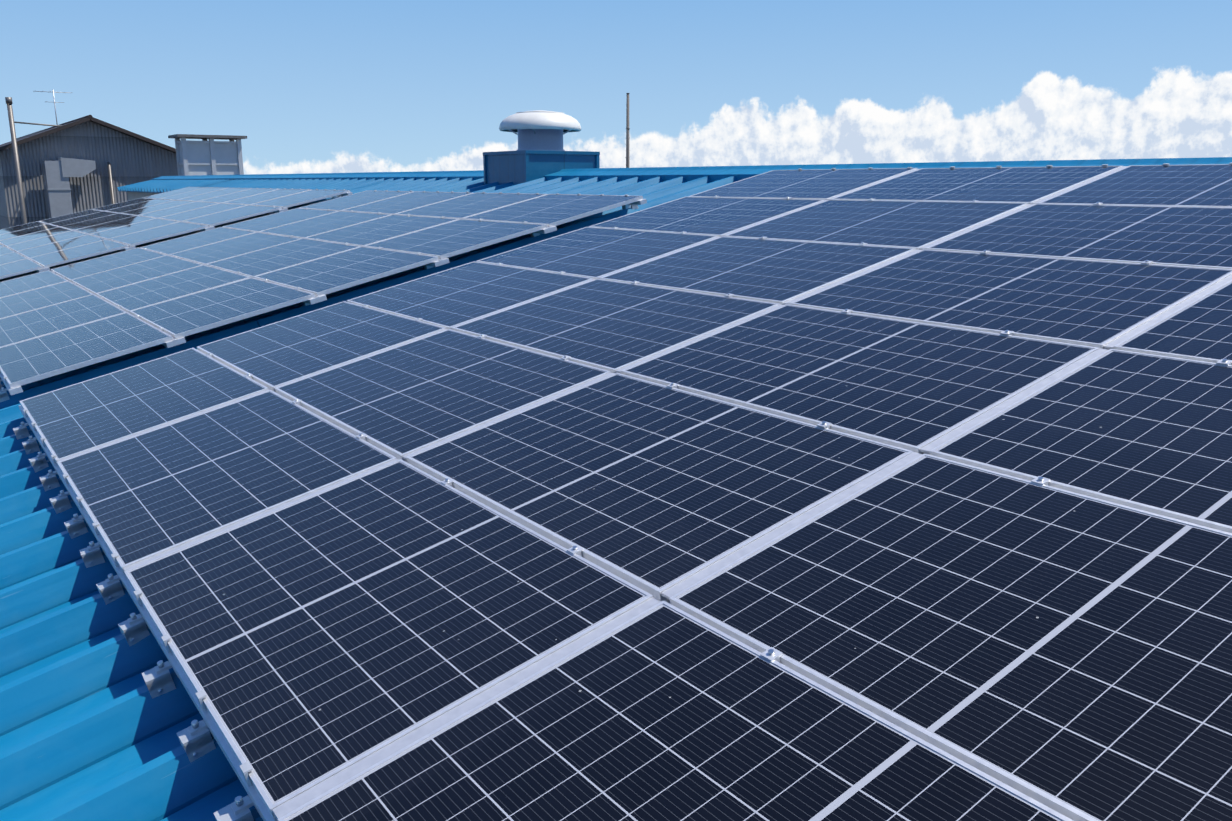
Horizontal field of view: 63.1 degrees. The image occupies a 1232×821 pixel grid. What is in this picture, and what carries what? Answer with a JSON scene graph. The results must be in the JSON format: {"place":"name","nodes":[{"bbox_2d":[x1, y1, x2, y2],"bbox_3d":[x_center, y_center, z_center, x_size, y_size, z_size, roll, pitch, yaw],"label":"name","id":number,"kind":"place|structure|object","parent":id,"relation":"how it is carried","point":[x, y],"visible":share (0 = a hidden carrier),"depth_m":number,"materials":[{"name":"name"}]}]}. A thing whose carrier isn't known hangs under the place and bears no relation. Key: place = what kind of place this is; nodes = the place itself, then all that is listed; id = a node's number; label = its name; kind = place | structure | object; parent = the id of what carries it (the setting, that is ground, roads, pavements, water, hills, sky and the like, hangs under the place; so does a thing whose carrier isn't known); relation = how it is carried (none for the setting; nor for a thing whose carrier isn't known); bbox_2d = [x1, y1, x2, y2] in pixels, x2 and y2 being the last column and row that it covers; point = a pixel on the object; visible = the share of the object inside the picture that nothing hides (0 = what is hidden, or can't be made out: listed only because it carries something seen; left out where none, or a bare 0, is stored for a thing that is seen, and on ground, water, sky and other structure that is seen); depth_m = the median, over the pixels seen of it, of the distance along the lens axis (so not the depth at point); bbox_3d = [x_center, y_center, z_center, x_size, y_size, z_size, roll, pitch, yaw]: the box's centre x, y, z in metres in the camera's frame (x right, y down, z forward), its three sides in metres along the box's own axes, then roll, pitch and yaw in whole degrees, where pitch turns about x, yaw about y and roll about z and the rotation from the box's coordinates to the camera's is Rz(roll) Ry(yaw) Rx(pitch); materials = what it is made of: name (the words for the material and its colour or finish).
{"place":"outdoors","nodes":[
{"label":"outdoors","id":0,"kind":"place"},
{"bbox_2d":[0,121,177,229],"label":"building body","id":1,"kind":"structure","parent":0,"point":[131,160],"depth_m":46.99,"materials":[{"name":"grey metal"}]},
{"bbox_2d":[5,97,71,224],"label":"utility pole","id":2,"kind":"object","parent":1,"relation":"attached to","point":[8,100],"visible":0.6,"depth_m":44.60,"materials":[{"name":"grey metal"}]},
{"bbox_2d":[0,115,175,153],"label":"building roof","id":3,"kind":"structure","parent":1,"relation":"on","point":[33,136],"depth_m":46.97,"materials":[{"name":"grey metal"}]},
{"bbox_2d":[34,89,68,124],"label":"antenna","id":4,"kind":"object","parent":3,"relation":"on","point":[54,101],"visible":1,"depth_m":46.72,"materials":[{"name":"silver metal"}]},
{"bbox_2d":[107,162,114,203],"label":"pipe","id":5,"kind":"object","parent":1,"relation":"attached to","point":[111,183],"visible":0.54,"depth_m":47.59,"materials":[{"name":"metal"}]},
{"bbox_2d":[127,192,159,200],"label":"annex walls","id":6,"kind":"structure","parent":0,"point":[133,195],"depth_m":33.10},
{"bbox_2d":[117,179,234,192],"bbox_3d":[-13.511,-6.919,30.717,1.542,0.140,10.343,-23,23,-30],"label":"annex roof","id":7,"kind":"object","parent":6,"relation":"on","point":[157,186],"visible":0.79,"depth_m":30.25,"materials":[{"name":"blue paint"}]},
{"bbox_2d":[152,175,243,179],"bbox_3d":[-12.990,-7.189,31.173,0.632,0.232,10.340,-9,16,-34],"label":"roof annex ridge cap","id":8,"kind":"object","parent":7,"relation":"on","point":[210,177],"visible":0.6,"depth_m":30.27,"materials":[{"name":"blue paint"}]},
{"bbox_2d":[168,134,246,175],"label":"service tower","id":9,"kind":"structure","parent":0,"point":[205,156],"depth_m":45.23,"materials":[{"name":"metal"}]},
{"bbox_2d":[0,0,1231,174],"label":"sky","id":10,"kind":"structure","parent":0,"point":[312,86],"materials":[{"name":"blue"}]},
{"label":"ground","id":11,"kind":"structure","parent":0,"visible":0},
{"bbox_2d":[42,157,95,218],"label":"duct","id":12,"kind":"object","parent":11,"relation":"on","point":[59,172],"visible":0.46,"depth_m":45.61,"materials":[{"name":"grey metal"}]},
{"bbox_2d":[625,93,629,167],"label":"utility pole","id":13,"kind":"object","parent":11,"relation":"on","point":[627,144],"visible":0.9,"depth_m":71.02,"materials":[{"name":"metal"}]},
{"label":"building walls","id":14,"kind":"object","parent":11,"relation":"on","visible":0},
{"bbox_2d":[0,176,736,820],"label":"roof slope","id":15,"kind":"structure","parent":14,"relation":"on","point":[90,728],"depth_m":3.67,"materials":[{"name":"blue paint"}]},
{"bbox_2d":[0,192,929,820],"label":"pv mount rails","id":16,"kind":"object","parent":15,"relation":"on","point":[234,762],"visible":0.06,"depth_m":3.61,"materials":[{"name":"silver metal"}]},
{"bbox_2d":[0,164,1231,820],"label":"panel frames","id":17,"kind":"structure","parent":16,"relation":"on","point":[1006,780],"depth_m":4.12,"materials":[{"name":"silver metal"}]},
{"bbox_2d":[0,165,1231,820],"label":"solar panels","id":18,"kind":"object","parent":17,"relation":"in","point":[1074,651],"visible":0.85,"depth_m":3.56,"materials":[{"name":"blue glass"}]},
{"bbox_2d":[3,166,1231,818],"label":"pv gap covers","id":19,"kind":"object","parent":17,"relation":"on","point":[303,798],"visible":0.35,"depth_m":3.38,"materials":[{"name":"silver metal"}]},
{"bbox_2d":[3,196,1231,662],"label":"panel clamps","id":20,"kind":"object","parent":17,"relation":"on","point":[777,654],"visible":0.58,"depth_m":4.67,"materials":[{"name":"silver metal"}]},
{"bbox_2d":[1,195,1226,805],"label":"clamp bolts","id":21,"kind":"object","parent":20,"relation":"in","point":[239,801],"visible":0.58,"depth_m":3.88,"materials":[{"name":"silver metal"}]},
{"bbox_2d":[483,110,599,184],"bbox_3d":[-1.114,-3.820,14.829,1.260,1.183,1.260,-9,16,-34],"label":"ridge ventilator","id":22,"kind":"object","parent":15,"relation":"on","point":[539,152],"visible":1,"depth_m":14.43,"materials":[{"name":"blue paint"}]},
{"bbox_2d":[0,163,1231,820],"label":"mounting brackets","id":23,"kind":"object","parent":15,"relation":"on","point":[192,739],"visible":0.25,"depth_m":3.52,"materials":[{"name":"silver metal"}]},
{"bbox_2d":[234,157,1231,181],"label":"roof ridge cap","id":24,"kind":"object","parent":15,"relation":"on","point":[714,173],"visible":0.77,"depth_m":11.57,"materials":[{"name":"blue paint"}]}
]}

